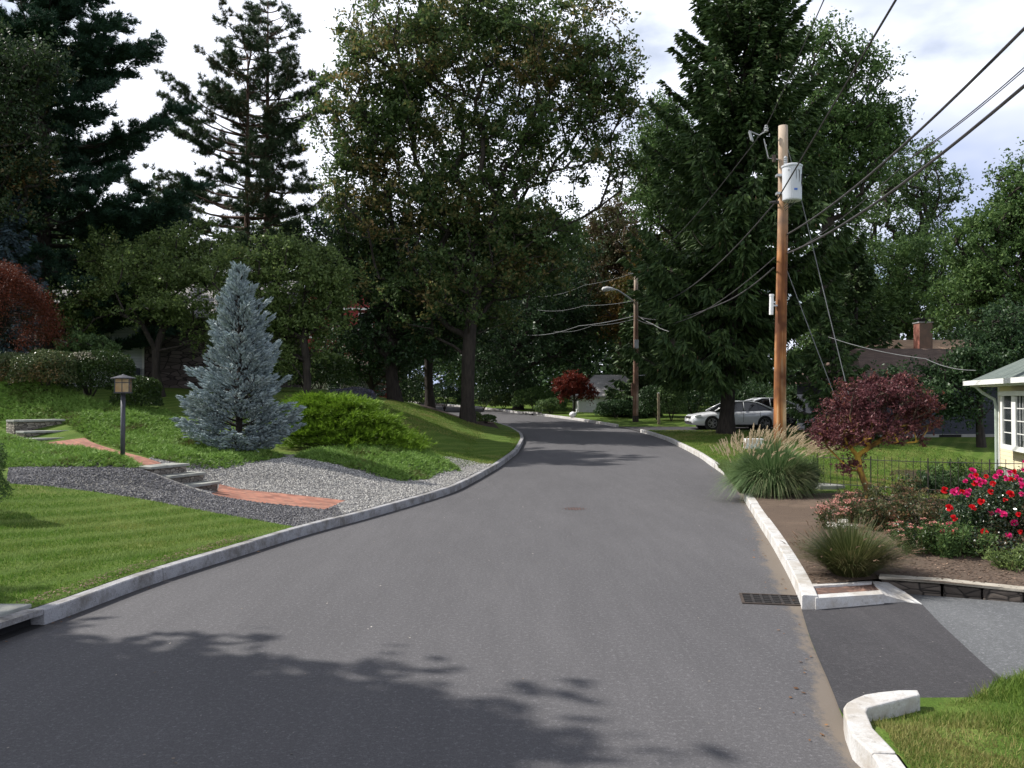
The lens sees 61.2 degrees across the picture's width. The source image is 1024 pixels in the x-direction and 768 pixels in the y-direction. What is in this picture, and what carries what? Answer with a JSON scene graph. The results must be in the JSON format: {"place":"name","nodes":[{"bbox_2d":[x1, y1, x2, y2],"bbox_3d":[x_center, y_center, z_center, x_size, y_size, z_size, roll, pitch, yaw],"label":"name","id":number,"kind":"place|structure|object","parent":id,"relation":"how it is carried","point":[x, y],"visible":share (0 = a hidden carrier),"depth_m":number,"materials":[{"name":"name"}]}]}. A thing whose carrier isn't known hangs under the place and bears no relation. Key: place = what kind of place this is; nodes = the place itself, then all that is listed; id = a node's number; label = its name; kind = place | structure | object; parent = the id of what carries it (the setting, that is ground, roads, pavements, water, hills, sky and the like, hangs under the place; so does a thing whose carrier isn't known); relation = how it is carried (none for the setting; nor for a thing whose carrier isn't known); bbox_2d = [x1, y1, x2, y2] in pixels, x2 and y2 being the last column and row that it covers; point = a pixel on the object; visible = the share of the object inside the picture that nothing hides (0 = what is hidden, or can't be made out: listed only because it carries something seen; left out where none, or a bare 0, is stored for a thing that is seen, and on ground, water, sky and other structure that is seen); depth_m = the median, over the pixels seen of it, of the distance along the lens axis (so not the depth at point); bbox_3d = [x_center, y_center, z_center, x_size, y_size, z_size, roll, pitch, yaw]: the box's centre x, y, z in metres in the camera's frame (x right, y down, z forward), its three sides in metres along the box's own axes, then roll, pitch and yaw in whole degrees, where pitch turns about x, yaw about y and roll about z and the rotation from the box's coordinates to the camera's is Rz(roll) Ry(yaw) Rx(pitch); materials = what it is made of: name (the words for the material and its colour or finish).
{"place":"outdoors","nodes":[
{"label":"outdoors","id":0,"kind":"place"},
{"bbox_2d":[0,482,290,604],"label":"lawn grass","id":1,"kind":"structure","parent":0,"point":[41,554],"depth_m":11.93,"materials":[{"name":"plant"}]},
{"bbox_2d":[0,403,860,767],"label":"road","id":2,"kind":"structure","parent":0,"point":[606,629],"depth_m":7.66,"materials":[{"name":"asphalt"}]},
{"bbox_2d":[739,593,800,605],"bbox_3d":[2.824,2.342,9.424,0.654,0.012,0.480,0,-1,11],"label":"catch basin grate","id":3,"kind":"object","parent":2,"relation":"on","point":[769,599],"visible":0.83,"depth_m":9.42,"materials":[{"name":"metal"}]},
{"bbox_2d":[0,381,1023,767],"bbox_3d":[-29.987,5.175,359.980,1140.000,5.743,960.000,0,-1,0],"label":"ground","id":4,"kind":"structure","parent":0,"point":[960,445],"depth_m":14.77,"materials":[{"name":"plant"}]},
{"bbox_2d":[0,604,43,640],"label":"storm drain inlet","id":5,"kind":"object","parent":4,"relation":"on","point":[15,619],"visible":0.92,"depth_m":8.19,"materials":[{"name":"stone"}]},
{"bbox_2d":[0,183,48,386],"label":"blue spruce","id":6,"kind":"object","parent":4,"relation":"on","point":[8,236],"visible":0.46,"depth_m":31.03,"materials":[{"name":"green plant"}]},
{"bbox_2d":[6,419,67,440],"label":"stone steps","id":7,"kind":"structure","parent":4,"relation":"on","point":[25,427],"depth_m":22.12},
{"bbox_2d":[0,258,77,352],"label":"laceleaf maple","id":8,"kind":"object","parent":4,"relation":"on","point":[15,288],"visible":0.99,"depth_m":26.66,"materials":[{"name":"red plant"}]},
{"bbox_2d":[0,16,87,246],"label":"maple tree","id":9,"kind":"object","parent":4,"relation":"on","point":[18,171],"visible":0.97,"depth_m":30.92,"materials":[{"name":"green plant"}]},
{"bbox_2d":[5,349,84,390],"bbox_3d":[-13.215,-0.363,24.626,1.912,1.294,1.847,0,-1,0],"label":"clipped shrub","id":10,"kind":"object","parent":4,"relation":"on","point":[39,360],"visible":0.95,"depth_m":24.08,"materials":[{"name":"green plant"}]},
{"bbox_2d":[0,429,145,467],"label":"creeping juniper","id":11,"kind":"object","parent":4,"relation":"on","point":[23,452],"visible":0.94,"depth_m":17.30,"materials":[{"name":"plant"}]},
{"bbox_2d":[50,322,130,395],"bbox_3d":[-13.990,-0.418,28.437,2.557,3.232,2.132,0,-1,0],"label":"shrub","id":12,"kind":"object","parent":4,"relation":"on","point":[101,342],"visible":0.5,"depth_m":28.25,"materials":[{"name":"green plant"}]},
{"bbox_2d":[47,349,135,396],"bbox_3d":[-12.479,-0.269,25.607,2.664,1.558,2.237,0,-1,0],"label":"clipped shrub","id":13,"kind":"object","parent":4,"relation":"on","point":[109,365],"visible":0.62,"depth_m":25.04,"materials":[{"name":"green plant"}]},
{"bbox_2d":[49,438,161,464],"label":"brick path","id":14,"kind":"structure","parent":4,"relation":"on","point":[88,443],"depth_m":20.72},
{"bbox_2d":[110,374,135,458],"bbox_3d":[-7.763,0.741,17.290,0.470,1.885,0.470,0,-1,0],"label":"lamp post","id":15,"kind":"object","parent":14,"relation":"on","point":[123,384],"visible":0.99,"depth_m":17.24,"materials":[{"name":"metal"}]},
{"bbox_2d":[0,0,216,352],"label":"white pine","id":16,"kind":"object","parent":4,"relation":"on","point":[102,55],"visible":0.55,"depth_m":35.10,"materials":[{"name":"green plant"}]},
{"bbox_2d":[108,375,164,406],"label":"clipped shrub","id":17,"kind":"object","parent":4,"relation":"on","point":[151,388],"visible":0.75,"depth_m":24.70,"materials":[{"name":"green plant"}]},
{"bbox_2d":[0,372,286,468],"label":"creeping juniper","id":18,"kind":"object","parent":4,"relation":"on","point":[156,441],"visible":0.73,"depth_m":22.88,"materials":[{"name":"plant"}]},
{"bbox_2d":[43,202,250,396],"bbox_3d":[-13.967,-3.156,33.207,7.613,7.965,5.367,0,-1,14],"label":"crabapple tree","id":19,"kind":"object","parent":4,"relation":"on","point":[134,267],"visible":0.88,"depth_m":32.69,"materials":[{"name":"green plant"}]},
{"bbox_2d":[15,280,305,389],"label":"grey house","id":20,"kind":"structure","parent":4,"relation":"on","point":[173,374],"depth_m":38.41,"materials":[{"name":"grey"}]},
{"bbox_2d":[7,462,345,526],"bbox_3d":[-6.552,1.921,15.640,7.287,0.749,2.492,0,-1,11],"label":"gravel bed","id":21,"kind":"object","parent":4,"relation":"on","point":[122,485],"visible":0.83,"depth_m":15.45,"materials":[{"name":"gravel"}]},
{"bbox_2d":[122,0,311,283],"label":"red pine","id":22,"kind":"object","parent":4,"relation":"on","point":[251,197],"visible":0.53,"depth_m":44.20,"materials":[{"name":"green plant"}]},
{"bbox_2d":[170,260,306,451],"bbox_3d":[-6.720,-0.545,21.519,3.401,5.075,3.217,0,-1,0],"label":"blue spruce","id":23,"kind":"object","parent":4,"relation":"on","point":[247,337],"visible":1,"depth_m":21.20,"materials":[{"name":"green plant"}]},
{"bbox_2d":[54,454,490,513],"bbox_3d":[-4.652,2.012,21.732,7.229,0.757,11.484,0,-1,18],"label":"gravel bed","id":24,"kind":"object","parent":4,"relation":"on","point":[447,475],"visible":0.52,"depth_m":18.45,"materials":[{"name":"gravel"}]},
{"bbox_2d":[138,463,220,490],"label":"stone steps","id":25,"kind":"structure","parent":24,"relation":"on","point":[176,472],"depth_m":17.15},
{"bbox_2d":[212,484,344,508],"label":"brick path","id":26,"kind":"structure","parent":24,"relation":"on","point":[280,498],"depth_m":16.71,"materials":[{"name":"brick"}]},
{"bbox_2d":[290,442,460,480],"bbox_3d":[-3.558,1.929,22.695,3.901,0.916,4.008,0,-1,20],"label":"creeping juniper","id":27,"kind":"object","parent":24,"relation":"on","point":[389,464],"visible":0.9,"depth_m":22.09,"materials":[{"name":"plant"}]},
{"bbox_2d":[196,0,350,296],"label":"red pine","id":28,"kind":"object","parent":4,"relation":"on","point":[285,77],"visible":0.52,"depth_m":44.86,"materials":[{"name":"green plant"}]},
{"bbox_2d":[31,421,523,624],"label":"kerb","id":29,"kind":"structure","parent":4,"relation":"on","point":[74,604],"depth_m":11.62,"materials":[{"name":"concrete"}]},
{"bbox_2d":[190,223,365,393],"bbox_3d":[-8.212,-2.317,31.191,5.787,6.945,4.087,0,-1,9],"label":"crabapple tree","id":30,"kind":"object","parent":4,"relation":"on","point":[300,319],"visible":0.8,"depth_m":30.74,"materials":[{"name":"green plant"}]},
{"bbox_2d":[268,351,358,389],"bbox_3d":[-8.596,-0.490,36.543,4.259,1.903,2.243,0,-1,0],"label":"hedge shrub","id":31,"kind":"object","parent":4,"relation":"on","point":[341,361],"visible":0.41,"depth_m":36.11,"materials":[{"name":"green plant"}]},
{"bbox_2d":[270,390,438,451],"bbox_3d":[-4.632,1.066,24.397,5.229,1.883,3.436,0,-1,0],"label":"juniper shrub","id":32,"kind":"object","parent":4,"relation":"on","point":[330,419],"visible":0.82,"depth_m":23.70,"materials":[{"name":"green plant"}]},
{"bbox_2d":[317,317,424,394],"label":"tree","id":33,"kind":"object","parent":4,"relation":"on","point":[369,365],"visible":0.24,"depth_m":55.43,"materials":[{"name":"green plant"}]},
{"bbox_2d":[289,198,496,401],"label":"oak tree","id":34,"kind":"object","parent":4,"relation":"on","point":[368,334],"visible":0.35,"depth_m":43.53,"materials":[{"name":"green plant"}]},
{"bbox_2d":[433,381,460,410],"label":"rhododendron","id":35,"kind":"object","parent":4,"relation":"on","point":[446,385],"visible":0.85,"depth_m":65.56,"materials":[{"name":"green plant"}]},
{"bbox_2d":[380,399,519,466],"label":"lawn grass","id":36,"kind":"structure","parent":4,"relation":"on","point":[408,416],"depth_m":34.77,"materials":[{"name":"plant"}]},
{"bbox_2d":[418,404,498,428],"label":"mulch bed","id":37,"kind":"object","parent":4,"relation":"on","point":[491,424],"visible":0.22,"depth_m":46.48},
{"bbox_2d":[363,367,422,400],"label":"shrub","id":38,"kind":"object","parent":37,"relation":"on","point":[412,378],"visible":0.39,"depth_m":57.75,"materials":[{"name":"green plant"}]},
{"bbox_2d":[383,237,528,408],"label":"oak tree","id":39,"kind":"object","parent":37,"relation":"on","point":[429,391],"visible":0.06,"depth_m":49.04,"materials":[{"name":"green plant"}]},
{"bbox_2d":[282,0,660,423],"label":"maple tree","id":40,"kind":"object","parent":4,"relation":"on","point":[501,225],"visible":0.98,"depth_m":40.71,"materials":[{"name":"green plant"}]},
{"bbox_2d":[0,321,971,406],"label":"woodland undergrowth","id":41,"kind":"object","parent":4,"relation":"on","point":[605,368],"visible":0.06,"depth_m":75.06,"materials":[{"name":"plant"}]},
{"bbox_2d":[497,372,541,403],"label":"shrub","id":42,"kind":"object","parent":4,"relation":"on","point":[527,377],"visible":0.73,"depth_m":65.50,"materials":[{"name":"green plant"}]},
{"bbox_2d":[440,230,618,410],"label":"oak tree","id":43,"kind":"object","parent":4,"relation":"on","point":[540,345],"visible":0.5,"depth_m":66.56,"materials":[{"name":"green plant"}]},
{"bbox_2d":[509,385,555,410],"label":"shrub","id":44,"kind":"object","parent":4,"relation":"on","point":[535,390],"visible":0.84,"depth_m":63.49,"materials":[{"name":"green plant"}]},
{"bbox_2d":[551,369,599,411],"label":"red maple","id":45,"kind":"object","parent":4,"relation":"on","point":[570,388],"visible":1,"depth_m":56.69,"materials":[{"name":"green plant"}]},
{"bbox_2d":[544,207,617,380],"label":"oak tree","id":46,"kind":"object","parent":4,"relation":"on","point":[582,238],"visible":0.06,"depth_m":80.57,"materials":[{"name":"green plant"}]},
{"bbox_2d":[570,375,627,411],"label":"white garage","id":47,"kind":"structure","parent":4,"relation":"on","point":[600,382],"depth_m":62.84,"materials":[{"name":"paint"}]},
{"bbox_2d":[571,184,647,374],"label":"autumn tree","id":48,"kind":"object","parent":4,"relation":"on","point":[612,244],"visible":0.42,"depth_m":77.28,"materials":[{"name":"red plant"}]},
{"bbox_2d":[593,399,639,417],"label":"shrub","id":49,"kind":"object","parent":4,"relation":"on","point":[604,406],"visible":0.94,"depth_m":53.37,"materials":[{"name":"green plant"}]},
{"bbox_2d":[597,279,664,418],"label":"spruce tree","id":50,"kind":"object","parent":4,"relation":"on","point":[627,310],"visible":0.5,"depth_m":55.74,"materials":[{"name":"green plant"}]},
{"bbox_2d":[628,273,644,421],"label":"utility pole","id":51,"kind":"object","parent":4,"relation":"on","point":[634,394],"visible":0.67,"depth_m":49.90,"materials":[{"name":"brown wood"}]},
{"bbox_2d":[580,224,693,343],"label":"autumn tree","id":52,"kind":"object","parent":4,"relation":"on","point":[609,297],"visible":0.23,"depth_m":68.52,"materials":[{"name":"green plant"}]},
{"bbox_2d":[638,384,677,419],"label":"shrub","id":53,"kind":"object","parent":4,"relation":"on","point":[651,393],"visible":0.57,"depth_m":51.56,"materials":[{"name":"green plant"}]},
{"bbox_2d":[620,232,704,411],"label":"spruce tree","id":54,"kind":"object","parent":4,"relation":"on","point":[657,330],"visible":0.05,"depth_m":61.63,"materials":[{"name":"green plant"}]},
{"bbox_2d":[654,386,688,420],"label":"shrub","id":55,"kind":"object","parent":4,"relation":"on","point":[676,397],"visible":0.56,"depth_m":50.61,"materials":[{"name":"green plant"}]},
{"bbox_2d":[615,87,728,413],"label":"oak tree","id":56,"kind":"object","parent":4,"relation":"on","point":[645,197],"visible":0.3,"depth_m":59.23,"materials":[{"name":"green plant"}]},
{"bbox_2d":[640,429,724,474],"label":"kerb","id":57,"kind":"structure","parent":4,"relation":"on","point":[706,459],"depth_m":32.76,"materials":[{"name":"concrete"}]},
{"bbox_2d":[615,0,871,433],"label":"norway spruce","id":58,"kind":"object","parent":4,"relation":"on","point":[727,107],"visible":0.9,"depth_m":38.55,"materials":[{"name":"green plant"}]},
{"bbox_2d":[773,124,787,448],"bbox_3d":[6.988,-2.027,22.535,0.411,9.416,0.336,0,-1,0],"label":"utility pole","id":59,"kind":"object","parent":4,"relation":"on","point":[780,335],"visible":0.73,"depth_m":22.43,"materials":[{"name":"wood"}]},
{"bbox_2d":[775,156,802,210],"bbox_3d":[7.162,-5.165,22.305,0.628,1.416,0.536,0,-1,0],"label":"transformer","id":60,"kind":"object","parent":59,"relation":"attached to","point":[792,192],"visible":0.98,"depth_m":22.12,"materials":[{"name":"metal"}]},
{"bbox_2d":[787,84,1023,253],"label":"overhead wire","id":61,"kind":"object","parent":59,"relation":"attached to","point":[993,111],"visible":1,"depth_m":13.02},
{"bbox_2d":[787,27,1023,234],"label":"overhead wire","id":62,"kind":"object","parent":59,"relation":"attached to","point":[1004,48],"visible":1,"depth_m":13.04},
{"bbox_2d":[744,493,818,609],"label":"kerb","id":63,"kind":"structure","parent":4,"relation":"on","point":[805,590],"depth_m":11.16,"materials":[{"name":"concrete"}]},
{"bbox_2d":[648,429,998,479],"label":"lawn grass","id":64,"kind":"structure","parent":4,"relation":"on","point":[712,431],"depth_m":31.20,"materials":[{"name":"plant"}]},
{"bbox_2d":[786,299,888,439],"bbox_3d":[13.844,-0.491,36.934,4.081,6.307,3.918,-1,-1,38],"label":"spruce tree","id":65,"kind":"object","parent":4,"relation":"on","point":[824,344],"visible":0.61,"depth_m":36.79,"materials":[{"name":"green plant"}]},
{"bbox_2d":[786,247,901,429],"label":"spruce tree","id":66,"kind":"object","parent":4,"relation":"on","point":[863,281],"visible":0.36,"depth_m":43.44,"materials":[{"name":"green plant"}]},
{"bbox_2d":[780,6,933,358],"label":"oak tree","id":67,"kind":"object","parent":4,"relation":"on","point":[867,132],"visible":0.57,"depth_m":57.12,"materials":[{"name":"green plant"}]},
{"bbox_2d":[843,690,919,767],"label":"kerb","id":68,"kind":"structure","parent":4,"relation":"on","point":[865,741],"depth_m":5.64,"materials":[{"name":"concrete"}]},
{"bbox_2d":[789,223,980,347],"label":"oak tree","id":69,"kind":"object","parent":4,"relation":"on","point":[901,289],"visible":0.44,"depth_m":58.76,"materials":[{"name":"green plant"}]},
{"bbox_2d":[752,493,1023,586],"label":"soil bed","id":70,"kind":"object","parent":4,"relation":"on","point":[780,513],"visible":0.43,"depth_m":10.91,"materials":[{"name":"soil"}]},
{"bbox_2d":[710,423,836,504],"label":"plumed grass","id":71,"kind":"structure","parent":70,"relation":"on","point":[773,469],"depth_m":17.91,"materials":[{"name":"plant"}]},
{"bbox_2d":[812,498,854,528],"bbox_3d":[4.944,2.027,13.373,0.590,0.518,0.636,0,-1,0],"label":"pink stonecrop","id":72,"kind":"object","parent":70,"relation":"on","point":[824,513],"visible":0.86,"depth_m":13.35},
{"bbox_2d":[779,511,926,577],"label":"fountain grass","id":73,"kind":"object","parent":70,"relation":"on","point":[854,552],"depth_m":9.79,"materials":[{"name":"plant"}]},
{"bbox_2d":[801,369,946,497],"bbox_3d":[7.271,1.127,17.284,2.737,2.894,2.192,1,-1,-30],"label":"purple maple","id":74,"kind":"object","parent":70,"relation":"on","point":[897,390],"visible":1,"depth_m":16.97,"materials":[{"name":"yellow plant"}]},
{"bbox_2d":[848,495,914,530],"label":"perennial clump","id":75,"kind":"object","parent":70,"relation":"on","point":[869,512],"visible":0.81,"depth_m":12.97,"materials":[{"name":"plant"}]},
{"bbox_2d":[861,472,930,516],"bbox_3d":[6.439,1.860,14.537,0.948,0.804,0.953,0,-1,0],"label":"perennial clump","id":76,"kind":"object","parent":70,"relation":"on","point":[902,489],"visible":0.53,"depth_m":14.45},
{"bbox_2d":[797,529,1023,585],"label":"bark chips","id":77,"kind":"object","parent":70,"relation":"on","point":[825,574],"visible":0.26,"depth_m":10.05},
{"bbox_2d":[884,517,958,554],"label":"pink flower clump","id":78,"kind":"object","parent":70,"relation":"on","point":[909,529],"visible":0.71,"depth_m":11.08,"materials":[{"name":"plant"}]},
{"bbox_2d":[889,487,957,529],"bbox_3d":[6.225,1.907,13.219,1.031,0.713,0.996,1,-1,-43],"label":"perennial clump","id":79,"kind":"object","parent":70,"relation":"on","point":[933,512],"visible":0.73,"depth_m":13.05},
{"bbox_2d":[912,518,1006,558],"bbox_3d":[5.619,1.970,10.995,0.987,0.566,0.891,0,-1,0],"label":"perennial clump","id":80,"kind":"object","parent":70,"relation":"on","point":[950,546],"visible":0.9,"depth_m":10.84,"materials":[{"name":"plant"}]},
{"bbox_2d":[936,460,1023,557],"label":"rose bush","id":81,"kind":"object","parent":70,"relation":"on","point":[987,508],"visible":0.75,"depth_m":11.44,"materials":[{"name":"plant"}]},
{"bbox_2d":[976,542,1023,572],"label":"perennial clump","id":82,"kind":"object","parent":70,"relation":"on","point":[1013,562],"visible":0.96,"depth_m":10.15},
{"bbox_2d":[872,754,905,767],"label":"kerb","id":83,"kind":"structure","parent":4,"relation":"on","point":[885,761],"depth_m":4.89,"materials":[{"name":"concrete"}]},
{"bbox_2d":[795,348,997,436],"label":"brown roof house","id":84,"kind":"structure","parent":4,"relation":"on","point":[868,356],"depth_m":39.68,"materials":[{"name":"brown"}]},
{"bbox_2d":[802,602,998,713],"bbox_3d":[3.334,2.296,7.681,1.304,0.027,4.316,0,-1,13],"label":"driveway apron","id":85,"kind":"object","parent":4,"relation":"on","point":[886,647],"visible":0.73,"depth_m":7.35,"materials":[{"name":"asphalt"}]},
{"bbox_2d":[812,581,920,609],"bbox_3d":[3.673,2.298,9.327,1.164,0.202,0.669,0,-1,-6],"label":"kerb","id":86,"kind":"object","parent":85,"relation":"on","point":[845,594],"visible":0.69,"depth_m":9.17,"materials":[{"name":"concrete"}]},
{"bbox_2d":[838,135,978,336],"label":"oak tree","id":87,"kind":"object","parent":4,"relation":"on","point":[920,204],"visible":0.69,"depth_m":77.09,"materials":[{"name":"green plant"}]},
{"bbox_2d":[866,318,970,348],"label":"tan roof house","id":88,"kind":"structure","parent":4,"relation":"on","point":[922,336],"depth_m":53.55,"materials":[{"name":"beige"}]},
{"bbox_2d":[817,453,1023,494],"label":"iron fence","id":89,"kind":"object","parent":4,"relation":"on","point":[913,461],"visible":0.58,"depth_m":18.23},
{"bbox_2d":[898,469,975,494],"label":"perennial clump","id":90,"kind":"object","parent":4,"relation":"on","point":[945,482],"visible":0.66,"depth_m":18.41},
{"bbox_2d":[860,290,1023,447],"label":"oak tree","id":91,"kind":"object","parent":4,"relation":"on","point":[989,350],"visible":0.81,"depth_m":32.63,"materials":[{"name":"green plant"}]},
{"bbox_2d":[869,673,1023,767],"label":"verge grass","id":92,"kind":"structure","parent":4,"relation":"on","point":[980,720],"depth_m":5.26,"materials":[{"name":"plant"}]},
{"bbox_2d":[915,137,1023,334],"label":"oak tree","id":93,"kind":"object","parent":4,"relation":"on","point":[984,275],"visible":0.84,"depth_m":43.49,"materials":[{"name":"green plant"}]},
{"bbox_2d":[916,456,1023,493],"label":"perennial clump","id":94,"kind":"object","parent":4,"relation":"on","point":[940,468],"visible":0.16,"depth_m":19.36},
{"bbox_2d":[963,358,1023,483],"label":"cream house","id":95,"kind":"structure","parent":4,"relation":"on","point":[1007,381],"depth_m":22.59,"materials":[{"name":"paint"}]},
{"bbox_2d":[998,391,1023,452],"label":"bay window","id":96,"kind":"structure","parent":95,"relation":"in","point":[1011,402],"depth_m":21.98,"materials":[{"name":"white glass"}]},
{"bbox_2d":[970,664,1023,706],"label":"verge grass","id":97,"kind":"structure","parent":4,"relation":"on","point":[1002,694],"depth_m":6.31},
{"bbox_2d":[0,0,1023,406],"label":"sky","id":98,"kind":"structure","parent":0,"point":[950,41],"materials":[{"name":"white"}]},
{"bbox_2d":[622,426,800,430],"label":"driveway","id":99,"kind":"structure","parent":0,"point":[682,428],"depth_m":45.96,"materials":[{"name":"asphalt"}]},
{"bbox_2d":[685,401,773,429],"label":"parked car","id":100,"kind":"object","parent":99,"relation":"on","point":[748,414],"visible":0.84,"depth_m":44.73,"materials":[{"name":"silver metal"}]},
{"bbox_2d":[815,471,1015,505],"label":"lawn grass","id":101,"kind":"structure","parent":0,"point":[854,480],"depth_m":21.54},
{"bbox_2d":[909,594,1023,678],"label":"driveway","id":102,"kind":"structure","parent":0,"point":[989,634],"depth_m":8.17,"materials":[{"name":"concrete"}]},
{"bbox_2d":[879,574,1023,602],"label":"stone wall","id":103,"kind":"structure","parent":102,"relation":"on","point":[915,585],"depth_m":9.39,"materials":[{"name":"stone"}]},
{"bbox_3d":[6.801,-4.706,22.482,0.248,0.094,0.179,0,-1,0],"label":"cable clamp","id":104,"kind":"object","parent":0,"visible":0},
{"bbox_2d":[775,0,896,201],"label":"overhead wire","id":105,"kind":"object","parent":104,"relation":"attached to","point":[870,42],"visible":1,"depth_m":14.64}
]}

